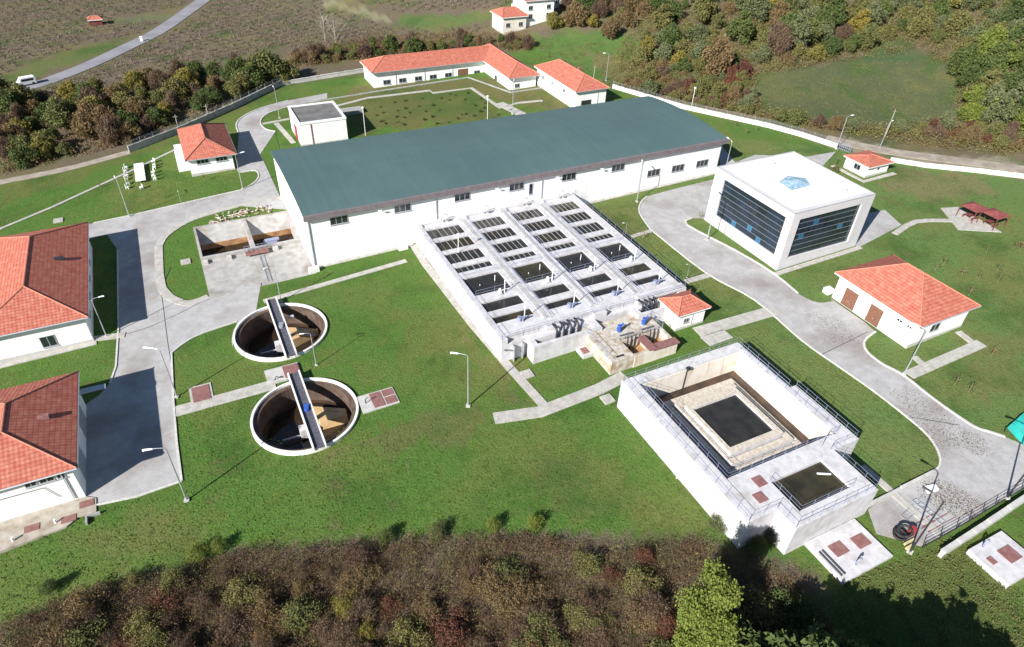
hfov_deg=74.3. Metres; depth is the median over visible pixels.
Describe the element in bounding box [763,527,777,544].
wall shrub
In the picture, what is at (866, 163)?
gate house
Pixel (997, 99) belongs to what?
hillside tree
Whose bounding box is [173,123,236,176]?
guard house
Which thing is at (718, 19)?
hillside tree
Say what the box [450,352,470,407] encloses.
street lamp
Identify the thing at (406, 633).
brush bush
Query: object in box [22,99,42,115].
autumn tree
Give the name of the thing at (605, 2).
autumn tree
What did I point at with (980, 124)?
scrub bush
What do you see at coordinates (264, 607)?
brush bush
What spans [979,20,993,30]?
hillside tree
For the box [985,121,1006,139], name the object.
scrub bush
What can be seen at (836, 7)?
hillside tree
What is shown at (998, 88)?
hillside tree
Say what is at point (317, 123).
flat roofed store
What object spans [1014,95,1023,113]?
hillside tree
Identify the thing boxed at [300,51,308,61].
hedge tree
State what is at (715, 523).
wall shrub
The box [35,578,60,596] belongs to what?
lawn shrub
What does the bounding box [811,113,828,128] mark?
scrub bush
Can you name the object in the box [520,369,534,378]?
manhole slab
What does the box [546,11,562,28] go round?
autumn tree
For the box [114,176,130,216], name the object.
street lamp
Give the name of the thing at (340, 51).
hedge tree
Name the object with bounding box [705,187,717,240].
street lamp
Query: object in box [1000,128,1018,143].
scrub bush
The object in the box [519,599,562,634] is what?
brush bush
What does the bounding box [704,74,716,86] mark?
scrub tree
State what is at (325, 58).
hedge tree
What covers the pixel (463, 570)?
brush bush
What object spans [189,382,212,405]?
chamber cover
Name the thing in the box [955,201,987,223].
pergola
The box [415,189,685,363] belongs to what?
filter tank
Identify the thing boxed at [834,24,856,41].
hillside tree
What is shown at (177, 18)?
country road
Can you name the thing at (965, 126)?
scrub bush
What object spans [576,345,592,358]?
sampling pad
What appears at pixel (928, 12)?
hillside tree
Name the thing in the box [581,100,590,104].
window
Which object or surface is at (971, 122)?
scrub bush
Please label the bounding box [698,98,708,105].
scrub bush
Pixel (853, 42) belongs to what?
hillside tree
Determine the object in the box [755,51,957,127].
rough grass
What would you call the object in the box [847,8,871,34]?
hillside tree
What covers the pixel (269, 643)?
brush bush
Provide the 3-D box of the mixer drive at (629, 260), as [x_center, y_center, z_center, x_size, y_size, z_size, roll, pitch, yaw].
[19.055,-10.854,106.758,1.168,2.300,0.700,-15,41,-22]
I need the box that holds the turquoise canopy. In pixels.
[1004,413,1023,444]
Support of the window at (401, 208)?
in the treatment hall
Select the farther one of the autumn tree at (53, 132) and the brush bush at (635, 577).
the autumn tree at (53, 132)
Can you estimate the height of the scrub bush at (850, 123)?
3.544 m
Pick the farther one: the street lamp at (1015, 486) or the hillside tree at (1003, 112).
the hillside tree at (1003, 112)
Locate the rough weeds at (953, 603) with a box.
[828,536,1023,646]
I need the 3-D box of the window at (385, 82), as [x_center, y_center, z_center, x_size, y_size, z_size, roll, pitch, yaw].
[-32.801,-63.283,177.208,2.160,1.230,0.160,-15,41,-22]
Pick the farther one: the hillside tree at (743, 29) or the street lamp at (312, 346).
the hillside tree at (743, 29)
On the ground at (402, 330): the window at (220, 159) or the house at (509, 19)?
the house at (509, 19)
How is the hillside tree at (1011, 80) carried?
on the ground at (402, 330)
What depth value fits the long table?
135.26 m
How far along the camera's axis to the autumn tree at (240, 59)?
182.00 m
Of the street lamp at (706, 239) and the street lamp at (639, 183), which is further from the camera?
the street lamp at (639, 183)
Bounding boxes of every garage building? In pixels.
[0,221,96,368]
[0,370,105,521]
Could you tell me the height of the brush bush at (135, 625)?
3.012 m
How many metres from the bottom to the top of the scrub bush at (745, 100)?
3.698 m
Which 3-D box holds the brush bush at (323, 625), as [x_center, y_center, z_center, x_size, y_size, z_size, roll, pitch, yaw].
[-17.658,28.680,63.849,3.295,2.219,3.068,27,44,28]
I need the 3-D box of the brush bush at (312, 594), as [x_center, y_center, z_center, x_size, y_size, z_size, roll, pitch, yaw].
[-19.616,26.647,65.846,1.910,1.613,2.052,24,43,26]
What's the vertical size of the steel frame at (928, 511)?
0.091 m
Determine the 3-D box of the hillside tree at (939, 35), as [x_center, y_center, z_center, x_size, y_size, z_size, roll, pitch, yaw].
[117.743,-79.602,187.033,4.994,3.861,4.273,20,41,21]
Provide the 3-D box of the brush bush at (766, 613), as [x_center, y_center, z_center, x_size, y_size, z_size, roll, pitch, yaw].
[24.030,27.583,64.828,5.099,3.432,4.673,23,42,24]
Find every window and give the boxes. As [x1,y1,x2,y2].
[24,481,38,489]
[38,476,56,485]
[39,334,58,348]
[56,473,66,480]
[196,159,208,164]
[215,156,227,161]
[329,215,348,225]
[383,79,390,84]
[394,203,411,213]
[399,78,405,82]
[415,76,421,80]
[429,74,436,79]
[445,72,451,77]
[454,192,470,202]
[509,182,523,191]
[529,183,532,194]
[561,172,575,181]
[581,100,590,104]
[611,163,624,172]
[646,168,660,177]
[671,163,684,172]
[682,317,689,323]
[696,159,708,167]
[853,163,860,170]
[895,317,902,324]
[928,322,941,332]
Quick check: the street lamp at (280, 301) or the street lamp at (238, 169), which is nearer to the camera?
the street lamp at (280, 301)
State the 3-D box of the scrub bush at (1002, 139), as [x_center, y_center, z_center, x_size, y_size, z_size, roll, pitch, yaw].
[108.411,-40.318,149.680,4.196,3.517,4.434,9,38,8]
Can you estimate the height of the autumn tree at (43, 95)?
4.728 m
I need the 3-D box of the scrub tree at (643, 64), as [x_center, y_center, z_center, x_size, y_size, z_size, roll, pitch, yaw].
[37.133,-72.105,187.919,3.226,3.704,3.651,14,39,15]
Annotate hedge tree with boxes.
[291,47,299,54]
[291,51,302,62]
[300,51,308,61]
[304,41,321,58]
[307,51,320,62]
[315,41,330,55]
[320,53,329,62]
[328,48,336,55]
[331,53,342,60]
[332,42,341,50]
[335,48,344,56]
[345,50,356,59]
[352,43,363,56]
[357,43,371,57]
[368,43,375,53]
[369,36,376,45]
[373,48,382,55]
[375,35,384,47]
[380,41,388,52]
[382,34,398,50]
[405,30,419,39]
[405,36,422,52]
[422,39,433,50]
[435,37,443,42]
[436,42,448,49]
[454,26,467,42]
[455,40,464,47]
[463,34,474,46]
[472,35,484,45]
[486,36,494,41]
[497,33,505,41]
[505,32,518,44]
[506,42,512,48]
[513,39,521,47]
[522,34,535,49]
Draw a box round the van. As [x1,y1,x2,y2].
[16,75,36,86]
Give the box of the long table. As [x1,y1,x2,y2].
[134,163,145,180]
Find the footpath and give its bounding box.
[0,87,1000,536]
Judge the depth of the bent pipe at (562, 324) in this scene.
93.33 m
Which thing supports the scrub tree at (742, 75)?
on the ground at (402, 330)
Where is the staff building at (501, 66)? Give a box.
[360,44,540,89]
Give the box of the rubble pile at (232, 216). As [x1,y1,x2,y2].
[209,204,271,223]
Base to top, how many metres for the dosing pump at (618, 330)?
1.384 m
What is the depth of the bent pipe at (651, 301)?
98.73 m
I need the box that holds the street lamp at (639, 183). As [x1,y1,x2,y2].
[636,160,642,201]
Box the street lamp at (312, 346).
[299,333,317,365]
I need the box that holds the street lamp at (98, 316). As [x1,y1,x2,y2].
[91,295,107,336]
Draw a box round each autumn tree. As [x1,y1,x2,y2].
[0,76,11,89]
[0,88,21,113]
[0,113,9,129]
[0,122,28,137]
[0,127,11,140]
[0,135,13,160]
[2,80,40,108]
[4,133,34,154]
[5,102,30,119]
[8,117,32,134]
[8,144,39,168]
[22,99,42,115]
[24,116,41,129]
[27,135,56,157]
[31,129,57,147]
[32,101,49,122]
[33,88,52,103]
[40,94,73,129]
[45,127,60,138]
[54,142,72,154]
[55,79,76,98]
[62,92,76,100]
[67,99,79,111]
[68,108,96,138]
[70,81,102,102]
[71,99,96,122]
[74,85,105,103]
[79,94,109,107]
[87,76,104,89]
[87,104,119,131]
[92,113,124,145]
[102,85,125,103]
[109,81,131,94]
[109,90,131,110]
[116,110,141,126]
[116,120,142,143]
[120,70,146,91]
[122,96,151,117]
[132,84,150,100]
[138,66,154,86]
[139,114,156,132]
[146,68,173,90]
[146,105,168,125]
[149,89,165,104]
[157,102,171,117]
[159,75,190,98]
[162,90,183,108]
[167,57,186,75]
[174,66,200,86]
[184,81,201,98]
[185,59,206,75]
[188,92,207,111]
[192,69,202,84]
[197,84,223,103]
[201,76,208,85]
[202,74,222,91]
[204,60,221,75]
[207,75,224,87]
[219,58,241,81]
[222,78,246,98]
[229,51,238,60]
[230,63,266,90]
[235,56,245,66]
[235,72,252,94]
[242,46,289,84]
[276,60,299,82]
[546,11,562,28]
[558,0,572,10]
[560,0,588,26]
[572,0,596,9]
[581,5,590,17]
[586,14,600,26]
[590,0,608,17]
[594,0,611,10]
[600,16,622,38]
[607,0,625,12]
[613,6,624,17]
[616,9,637,27]
[623,0,642,12]
[635,0,655,17]
[647,0,671,12]
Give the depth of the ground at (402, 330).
91.78 m
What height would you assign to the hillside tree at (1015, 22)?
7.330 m
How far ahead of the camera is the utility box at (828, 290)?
106.00 m
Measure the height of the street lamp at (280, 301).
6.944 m
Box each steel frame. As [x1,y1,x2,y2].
[901,495,928,520]
[912,498,945,524]
[915,507,944,528]
[922,511,956,532]
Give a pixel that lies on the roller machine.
(272, 240)
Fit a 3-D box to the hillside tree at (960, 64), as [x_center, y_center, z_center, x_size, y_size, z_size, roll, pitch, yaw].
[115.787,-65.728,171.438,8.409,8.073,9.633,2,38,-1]
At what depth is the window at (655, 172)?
132.21 m
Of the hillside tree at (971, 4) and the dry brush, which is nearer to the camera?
the dry brush
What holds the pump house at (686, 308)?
on the ground at (402, 330)
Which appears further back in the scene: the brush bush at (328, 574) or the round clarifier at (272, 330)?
the round clarifier at (272, 330)
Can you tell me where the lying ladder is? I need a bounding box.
[258,255,271,280]
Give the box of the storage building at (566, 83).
[534,59,609,106]
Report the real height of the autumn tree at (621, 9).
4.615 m
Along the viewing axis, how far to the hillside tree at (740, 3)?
206.83 m
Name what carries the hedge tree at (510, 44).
on the ground at (402, 330)
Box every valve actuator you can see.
[517,303,526,321]
[567,292,576,308]
[611,279,620,296]
[653,268,661,284]
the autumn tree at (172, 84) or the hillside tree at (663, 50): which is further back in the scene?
the hillside tree at (663, 50)
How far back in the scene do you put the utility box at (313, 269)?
109.05 m
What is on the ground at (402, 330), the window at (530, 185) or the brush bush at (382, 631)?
the brush bush at (382, 631)
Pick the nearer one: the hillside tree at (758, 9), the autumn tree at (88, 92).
the autumn tree at (88, 92)
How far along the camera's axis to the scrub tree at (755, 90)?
171.60 m
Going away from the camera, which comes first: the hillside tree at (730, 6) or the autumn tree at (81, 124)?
the autumn tree at (81, 124)
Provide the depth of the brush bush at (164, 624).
63.05 m
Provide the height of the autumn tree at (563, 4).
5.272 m
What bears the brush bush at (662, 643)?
on the ground at (402, 330)
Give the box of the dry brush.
[0,529,843,646]
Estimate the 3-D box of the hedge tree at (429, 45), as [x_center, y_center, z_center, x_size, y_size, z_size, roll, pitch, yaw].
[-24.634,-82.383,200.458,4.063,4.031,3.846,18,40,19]
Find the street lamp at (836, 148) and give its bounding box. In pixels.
[835,115,853,149]
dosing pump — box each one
[616,323,623,333]
[641,316,648,325]
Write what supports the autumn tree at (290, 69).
on the ground at (402, 330)
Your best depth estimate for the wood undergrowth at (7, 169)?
149.19 m
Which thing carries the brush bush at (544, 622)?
on the ground at (402, 330)
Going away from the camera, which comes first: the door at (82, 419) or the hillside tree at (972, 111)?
the door at (82, 419)
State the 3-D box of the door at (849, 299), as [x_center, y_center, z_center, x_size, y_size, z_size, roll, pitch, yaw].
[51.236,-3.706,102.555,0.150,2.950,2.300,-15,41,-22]
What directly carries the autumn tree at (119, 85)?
on the ground at (402, 330)
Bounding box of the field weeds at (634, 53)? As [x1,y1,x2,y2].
[367,24,640,84]
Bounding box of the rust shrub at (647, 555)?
[632,547,655,566]
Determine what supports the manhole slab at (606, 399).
on the ground at (402, 330)
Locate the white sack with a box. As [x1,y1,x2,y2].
[925,484,938,493]
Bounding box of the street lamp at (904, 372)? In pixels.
[902,323,926,374]
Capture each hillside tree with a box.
[629,46,650,65]
[638,29,651,39]
[639,35,654,53]
[651,2,673,32]
[652,26,665,43]
[652,41,672,60]
[660,24,684,51]
[668,0,684,20]
[670,50,690,65]
[673,39,693,54]
[673,56,692,72]
[679,22,692,37]
[681,0,689,7]
[685,23,708,42]
[687,39,706,59]
[690,57,709,73]
[693,0,718,24]
[701,34,736,74]
[705,34,717,47]
[709,25,719,35]
[711,11,727,28]
[722,0,736,14]
[724,8,755,46]
[724,59,738,70]
[733,51,742,61]
[734,0,745,10]
[739,0,771,23]
[749,30,770,49]
[750,44,771,63]
[753,24,767,33]
[761,20,794,55]
[767,0,797,26]
[769,0,799,18]
[779,51,796,65]
[780,9,802,36]
[788,10,812,50]
[791,42,808,59]
[795,0,809,9]
[803,4,819,19]
[805,45,826,60]
[807,17,825,45]
[809,8,835,28]
[810,0,827,9]
[811,19,834,42]
[821,0,847,23]
[821,35,844,57]
[833,0,852,22]
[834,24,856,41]
[844,33,861,53]
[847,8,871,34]
[849,0,870,17]
[853,0,870,18]
[858,22,882,49]
[865,0,887,27]
[877,22,898,39]
[881,0,893,20]
[890,0,903,11]
[895,17,912,31]
[896,1,918,20]
[898,0,924,12]
[903,14,935,37]
[912,5,938,23]
[923,0,952,17]
[929,29,946,42]
[932,14,945,28]
[941,8,975,38]
[945,48,981,76]
[951,35,982,53]
[954,42,981,54]
[955,64,984,90]
[956,22,985,43]
[956,102,985,122]
[957,0,982,10]
[961,84,985,106]
[967,68,1006,94]
[977,24,1010,47]
[977,38,999,56]
[977,40,1011,73]
[977,79,1007,106]
[978,0,997,8]
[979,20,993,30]
[980,92,1018,126]
[981,7,991,16]
[983,98,1014,122]
[984,7,1007,24]
[984,67,1005,79]
[990,21,1008,33]
[997,0,1012,8]
[999,0,1023,25]
[1002,40,1021,66]
[1002,68,1023,92]
[1005,23,1023,42]
[1007,17,1023,32]
[1008,43,1023,71]
[1008,79,1023,102]
[1011,35,1023,47]
[1012,107,1023,132]
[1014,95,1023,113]
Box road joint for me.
[125,133,957,424]
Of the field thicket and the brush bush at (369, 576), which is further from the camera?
the field thicket
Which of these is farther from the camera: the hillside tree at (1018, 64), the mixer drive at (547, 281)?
the hillside tree at (1018, 64)
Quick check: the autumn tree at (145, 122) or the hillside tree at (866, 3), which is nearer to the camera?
the autumn tree at (145, 122)
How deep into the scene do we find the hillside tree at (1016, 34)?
172.88 m
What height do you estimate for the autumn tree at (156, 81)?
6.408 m
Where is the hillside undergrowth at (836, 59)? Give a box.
[613,0,1023,157]
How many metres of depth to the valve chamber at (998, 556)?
69.02 m
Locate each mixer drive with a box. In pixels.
[497,280,504,295]
[544,269,552,283]
[587,258,595,272]
[627,248,636,262]
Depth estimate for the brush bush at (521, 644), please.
62.41 m
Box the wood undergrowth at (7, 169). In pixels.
[0,73,274,174]
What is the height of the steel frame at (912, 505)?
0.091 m
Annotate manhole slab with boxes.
[53,217,62,223]
[180,258,190,264]
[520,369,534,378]
[599,393,615,404]
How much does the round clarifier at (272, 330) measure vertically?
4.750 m
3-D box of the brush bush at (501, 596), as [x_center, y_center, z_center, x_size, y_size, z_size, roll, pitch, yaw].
[-0.823,26.486,65.459,4.160,3.809,4.670,-15,41,-21]
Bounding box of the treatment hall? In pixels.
[270,96,728,267]
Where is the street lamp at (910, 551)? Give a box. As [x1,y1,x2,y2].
[906,486,943,554]
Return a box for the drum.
[907,525,917,535]
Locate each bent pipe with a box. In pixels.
[552,323,557,338]
[559,321,565,335]
[566,319,572,333]
[573,317,579,331]
[638,299,643,312]
[644,298,648,311]
[647,296,652,309]
[652,295,657,308]
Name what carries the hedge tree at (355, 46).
on the ground at (402, 330)
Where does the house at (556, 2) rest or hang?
on the ground at (402, 330)
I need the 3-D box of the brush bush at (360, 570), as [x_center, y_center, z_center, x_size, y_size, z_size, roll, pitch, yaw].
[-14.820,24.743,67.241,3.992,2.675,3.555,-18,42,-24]
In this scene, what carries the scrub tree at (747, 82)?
on the ground at (402, 330)
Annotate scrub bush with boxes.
[622,82,632,88]
[628,76,643,91]
[635,69,653,79]
[637,78,658,95]
[656,88,663,94]
[657,82,663,90]
[663,85,674,93]
[667,90,679,100]
[670,76,685,90]
[677,86,687,97]
[683,94,691,101]
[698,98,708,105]
[708,97,721,108]
[719,98,726,107]
[725,104,733,110]
[737,97,752,111]
[740,103,753,114]
[774,108,788,121]
[788,105,808,124]
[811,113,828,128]
[826,115,845,129]
[844,117,860,132]
[886,125,900,134]
[894,119,907,131]
[910,128,921,136]
[915,121,929,131]
[921,126,937,137]
[926,118,939,128]
[935,123,949,134]
[937,110,955,128]
[938,130,948,141]
[948,128,960,136]
[950,131,967,141]
[956,123,967,129]
[959,124,983,143]
[967,119,975,125]
[968,121,984,132]
[979,117,988,127]
[980,133,993,144]
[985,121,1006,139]
[990,134,1009,148]
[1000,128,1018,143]
[1005,121,1019,135]
[1009,139,1023,150]
[1016,131,1023,139]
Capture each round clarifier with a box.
[233,297,327,361]
[250,370,358,455]
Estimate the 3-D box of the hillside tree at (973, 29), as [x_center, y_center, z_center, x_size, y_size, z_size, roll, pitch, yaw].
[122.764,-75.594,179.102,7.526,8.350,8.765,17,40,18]
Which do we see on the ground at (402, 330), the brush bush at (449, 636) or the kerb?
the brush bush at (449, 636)
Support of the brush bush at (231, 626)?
on the ground at (402, 330)
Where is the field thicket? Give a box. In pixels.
[286,30,536,67]
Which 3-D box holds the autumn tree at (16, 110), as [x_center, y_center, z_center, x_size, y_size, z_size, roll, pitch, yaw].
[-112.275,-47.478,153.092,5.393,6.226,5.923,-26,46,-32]
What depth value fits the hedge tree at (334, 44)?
199.10 m
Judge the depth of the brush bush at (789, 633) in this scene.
63.25 m
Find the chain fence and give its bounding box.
[922,485,1023,547]
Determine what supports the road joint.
on the road at (128, 413)
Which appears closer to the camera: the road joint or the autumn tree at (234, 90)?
the road joint
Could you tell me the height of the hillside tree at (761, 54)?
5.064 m
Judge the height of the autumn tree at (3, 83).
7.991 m
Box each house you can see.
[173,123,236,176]
[490,3,528,34]
[513,0,553,26]
[554,0,559,7]
[658,289,711,330]
[843,150,894,177]
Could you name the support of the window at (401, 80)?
in the staff building at (501, 66)
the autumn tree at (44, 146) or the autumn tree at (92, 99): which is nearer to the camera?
the autumn tree at (44, 146)
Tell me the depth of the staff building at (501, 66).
179.79 m
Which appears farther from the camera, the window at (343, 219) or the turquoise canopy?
the window at (343, 219)
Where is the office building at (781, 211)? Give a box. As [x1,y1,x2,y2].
[704,151,875,269]
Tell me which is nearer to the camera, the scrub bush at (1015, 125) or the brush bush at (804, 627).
the brush bush at (804, 627)
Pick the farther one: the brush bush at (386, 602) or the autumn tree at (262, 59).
the autumn tree at (262, 59)
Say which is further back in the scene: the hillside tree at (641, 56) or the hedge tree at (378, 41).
the hedge tree at (378, 41)
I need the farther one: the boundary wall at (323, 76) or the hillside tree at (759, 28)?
the hillside tree at (759, 28)
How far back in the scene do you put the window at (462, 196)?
115.66 m
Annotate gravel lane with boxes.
[0,151,130,184]
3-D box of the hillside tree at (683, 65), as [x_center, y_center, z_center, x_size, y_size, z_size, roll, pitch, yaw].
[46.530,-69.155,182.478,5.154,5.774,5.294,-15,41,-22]
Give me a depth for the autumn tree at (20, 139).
138.70 m
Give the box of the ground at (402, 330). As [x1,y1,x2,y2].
[0,0,1023,646]
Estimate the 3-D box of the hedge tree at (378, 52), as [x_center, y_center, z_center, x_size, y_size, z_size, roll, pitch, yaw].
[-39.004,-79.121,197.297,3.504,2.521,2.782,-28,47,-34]
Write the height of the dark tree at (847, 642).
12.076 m
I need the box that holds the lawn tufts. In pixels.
[0,397,722,620]
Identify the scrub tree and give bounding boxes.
[640,59,649,69]
[645,60,656,70]
[650,69,657,78]
[652,57,671,68]
[655,64,668,76]
[660,74,674,84]
[667,62,675,75]
[671,74,679,83]
[678,69,691,77]
[679,77,693,91]
[684,74,698,84]
[689,79,709,97]
[693,73,703,79]
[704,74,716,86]
[706,91,719,98]
[709,80,724,96]
[717,72,726,80]
[720,92,729,99]
[722,73,740,86]
[723,64,739,75]
[727,80,742,92]
[727,85,741,99]
[735,70,748,82]
[738,58,756,76]
[741,88,751,96]
[742,79,751,86]
[743,93,757,104]
[749,86,759,95]
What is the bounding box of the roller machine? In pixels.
[263,237,278,244]
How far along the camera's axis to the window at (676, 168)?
134.40 m
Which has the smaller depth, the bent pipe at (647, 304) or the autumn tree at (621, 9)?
the bent pipe at (647, 304)
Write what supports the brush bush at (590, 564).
on the ground at (402, 330)
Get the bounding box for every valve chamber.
[805,519,892,584]
[965,531,1023,588]
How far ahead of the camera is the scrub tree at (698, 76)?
177.49 m
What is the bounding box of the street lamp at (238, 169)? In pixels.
[235,151,243,188]
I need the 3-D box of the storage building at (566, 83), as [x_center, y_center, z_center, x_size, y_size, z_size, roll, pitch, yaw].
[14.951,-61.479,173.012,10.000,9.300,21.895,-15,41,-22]
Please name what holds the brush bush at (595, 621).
on the ground at (402, 330)
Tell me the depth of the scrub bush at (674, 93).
171.62 m
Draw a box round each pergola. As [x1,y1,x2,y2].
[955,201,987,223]
[976,208,1009,230]
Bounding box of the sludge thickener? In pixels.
[617,337,878,554]
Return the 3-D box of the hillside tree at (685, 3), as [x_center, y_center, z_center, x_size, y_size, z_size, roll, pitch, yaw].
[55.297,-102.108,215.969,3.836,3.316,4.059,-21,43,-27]
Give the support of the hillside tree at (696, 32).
on the ground at (402, 330)
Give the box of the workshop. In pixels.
[832,254,980,348]
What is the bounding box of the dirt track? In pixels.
[826,135,1023,172]
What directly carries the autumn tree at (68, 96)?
on the ground at (402, 330)
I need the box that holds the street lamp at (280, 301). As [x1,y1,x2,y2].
[263,266,282,302]
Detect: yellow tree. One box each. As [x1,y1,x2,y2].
[767,0,779,10]
[949,0,961,7]
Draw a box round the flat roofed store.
[288,101,347,145]
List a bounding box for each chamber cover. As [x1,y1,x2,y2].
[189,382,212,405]
[264,362,301,384]
[357,387,399,413]
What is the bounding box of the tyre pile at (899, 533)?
[892,524,914,549]
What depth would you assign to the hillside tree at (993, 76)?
162.07 m
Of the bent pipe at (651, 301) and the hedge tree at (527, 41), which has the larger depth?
the hedge tree at (527, 41)
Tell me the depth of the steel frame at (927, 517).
73.10 m
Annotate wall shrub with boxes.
[708,513,727,534]
[745,534,767,553]
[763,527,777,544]
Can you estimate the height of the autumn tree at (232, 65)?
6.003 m
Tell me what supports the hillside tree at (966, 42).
on the ground at (402, 330)
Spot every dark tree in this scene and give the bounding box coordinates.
[722,620,798,646]
[791,619,843,646]
[832,628,868,646]
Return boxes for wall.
[126,78,280,151]
[281,68,363,85]
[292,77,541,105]
[612,81,837,147]
[868,470,935,507]
[890,157,1023,178]
[937,495,1023,558]
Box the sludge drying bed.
[193,211,311,298]
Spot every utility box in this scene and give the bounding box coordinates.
[308,265,319,274]
[398,245,407,250]
[822,286,834,294]
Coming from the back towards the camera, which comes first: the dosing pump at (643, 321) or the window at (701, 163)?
the window at (701, 163)
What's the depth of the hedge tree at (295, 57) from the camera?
191.12 m
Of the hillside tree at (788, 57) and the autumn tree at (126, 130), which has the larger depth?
the hillside tree at (788, 57)
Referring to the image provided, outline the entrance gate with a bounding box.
[837,142,851,152]
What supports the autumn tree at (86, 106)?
on the ground at (402, 330)
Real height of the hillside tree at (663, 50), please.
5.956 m
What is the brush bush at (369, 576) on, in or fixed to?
on the ground at (402, 330)
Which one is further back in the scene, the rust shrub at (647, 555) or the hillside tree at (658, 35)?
the hillside tree at (658, 35)
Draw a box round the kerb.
[93,100,1004,505]
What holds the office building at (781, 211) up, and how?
on the ground at (402, 330)
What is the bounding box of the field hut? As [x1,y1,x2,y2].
[87,15,102,25]
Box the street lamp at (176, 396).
[143,346,179,397]
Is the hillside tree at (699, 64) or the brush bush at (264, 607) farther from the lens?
the hillside tree at (699, 64)
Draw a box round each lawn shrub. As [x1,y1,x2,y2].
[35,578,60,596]
[121,568,144,589]
[182,540,209,563]
[209,537,227,554]
[377,527,395,546]
[426,519,446,543]
[486,515,501,533]
[524,513,544,533]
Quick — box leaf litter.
[801,310,1001,518]
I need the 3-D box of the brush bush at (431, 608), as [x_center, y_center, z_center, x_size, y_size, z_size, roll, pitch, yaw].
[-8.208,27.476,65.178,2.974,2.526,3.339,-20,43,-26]
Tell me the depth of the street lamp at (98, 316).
93.58 m
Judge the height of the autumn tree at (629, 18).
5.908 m
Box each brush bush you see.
[32,617,80,646]
[43,616,87,646]
[57,613,109,646]
[58,580,109,624]
[68,602,106,629]
[95,620,124,646]
[111,637,129,646]
[117,605,170,646]
[119,632,150,646]
[136,626,172,646]
[143,584,183,614]
[150,605,183,635]
[155,567,186,597]
[162,627,201,646]
[167,575,192,599]
[182,626,200,644]
[183,589,215,618]
[211,601,259,646]
[213,564,237,587]
[220,570,264,612]
[237,585,282,630]
[245,619,277,645]
[250,636,284,646]
[264,605,294,635]
[278,589,321,639]
[290,578,314,601]
[292,560,313,581]
[299,587,318,605]
[310,612,340,645]
[320,566,339,584]
[327,617,363,646]
[327,623,351,645]
[330,589,358,621]
[335,570,361,597]
[339,542,376,572]
[343,591,377,625]
[344,639,385,646]
[347,555,383,594]
[352,612,378,642]
[359,568,378,586]
[376,617,398,645]
[377,592,403,618]
[383,611,431,646]
[410,587,442,625]
[427,601,472,646]
[457,560,472,578]
[457,573,480,598]
[464,635,495,646]
[465,556,494,584]
[471,558,505,606]
[480,568,522,622]
[489,553,529,591]
[499,569,546,616]
[504,617,536,646]
[508,631,546,646]
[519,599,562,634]
[519,628,552,646]
[521,606,560,646]
[547,635,571,646]
[562,602,591,630]
[571,547,604,577]
[575,589,606,624]
[585,620,617,646]
[587,609,614,638]
[601,563,622,584]
[620,564,663,603]
[623,577,674,628]
[626,598,663,634]
[641,635,674,646]
[650,611,679,642]
[735,583,790,633]
[765,623,800,646]
[769,585,825,631]
[780,610,814,635]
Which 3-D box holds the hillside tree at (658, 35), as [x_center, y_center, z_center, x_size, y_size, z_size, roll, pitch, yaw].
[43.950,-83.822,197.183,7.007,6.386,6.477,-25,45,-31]
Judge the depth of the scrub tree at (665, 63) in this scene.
184.19 m
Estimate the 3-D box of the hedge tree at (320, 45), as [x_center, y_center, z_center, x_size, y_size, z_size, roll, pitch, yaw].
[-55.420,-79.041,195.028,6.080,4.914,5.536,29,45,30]
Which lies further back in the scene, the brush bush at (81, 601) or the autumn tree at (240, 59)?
the autumn tree at (240, 59)
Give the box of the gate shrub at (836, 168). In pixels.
[831,165,839,171]
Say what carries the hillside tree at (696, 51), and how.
on the ground at (402, 330)
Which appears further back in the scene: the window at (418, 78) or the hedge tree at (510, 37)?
the hedge tree at (510, 37)
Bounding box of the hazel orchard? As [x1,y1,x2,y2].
[0,0,509,94]
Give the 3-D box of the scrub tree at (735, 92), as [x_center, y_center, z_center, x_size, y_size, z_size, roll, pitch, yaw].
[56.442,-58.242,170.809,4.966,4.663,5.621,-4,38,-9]
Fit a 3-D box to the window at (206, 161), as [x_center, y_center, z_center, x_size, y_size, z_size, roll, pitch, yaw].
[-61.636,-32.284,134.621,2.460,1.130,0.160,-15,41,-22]
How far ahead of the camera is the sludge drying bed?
113.61 m
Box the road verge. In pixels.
[8,16,196,91]
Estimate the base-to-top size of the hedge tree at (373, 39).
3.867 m
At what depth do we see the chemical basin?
93.43 m
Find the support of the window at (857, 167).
in the gate house at (866, 163)
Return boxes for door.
[78,446,85,479]
[79,405,85,436]
[293,122,298,140]
[458,68,467,75]
[840,287,858,310]
[864,303,883,327]
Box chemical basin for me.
[581,308,679,374]
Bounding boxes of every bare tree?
[315,14,328,38]
[324,15,345,42]
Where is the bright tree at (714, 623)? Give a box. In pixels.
[670,556,744,646]
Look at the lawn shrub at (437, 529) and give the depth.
70.31 m
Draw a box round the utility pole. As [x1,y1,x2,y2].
[884,109,895,137]
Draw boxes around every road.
[9,0,209,88]
[86,93,1023,545]
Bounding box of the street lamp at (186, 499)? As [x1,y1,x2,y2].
[142,448,189,502]
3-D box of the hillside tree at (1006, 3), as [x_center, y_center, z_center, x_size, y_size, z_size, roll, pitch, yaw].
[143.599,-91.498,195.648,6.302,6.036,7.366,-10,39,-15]

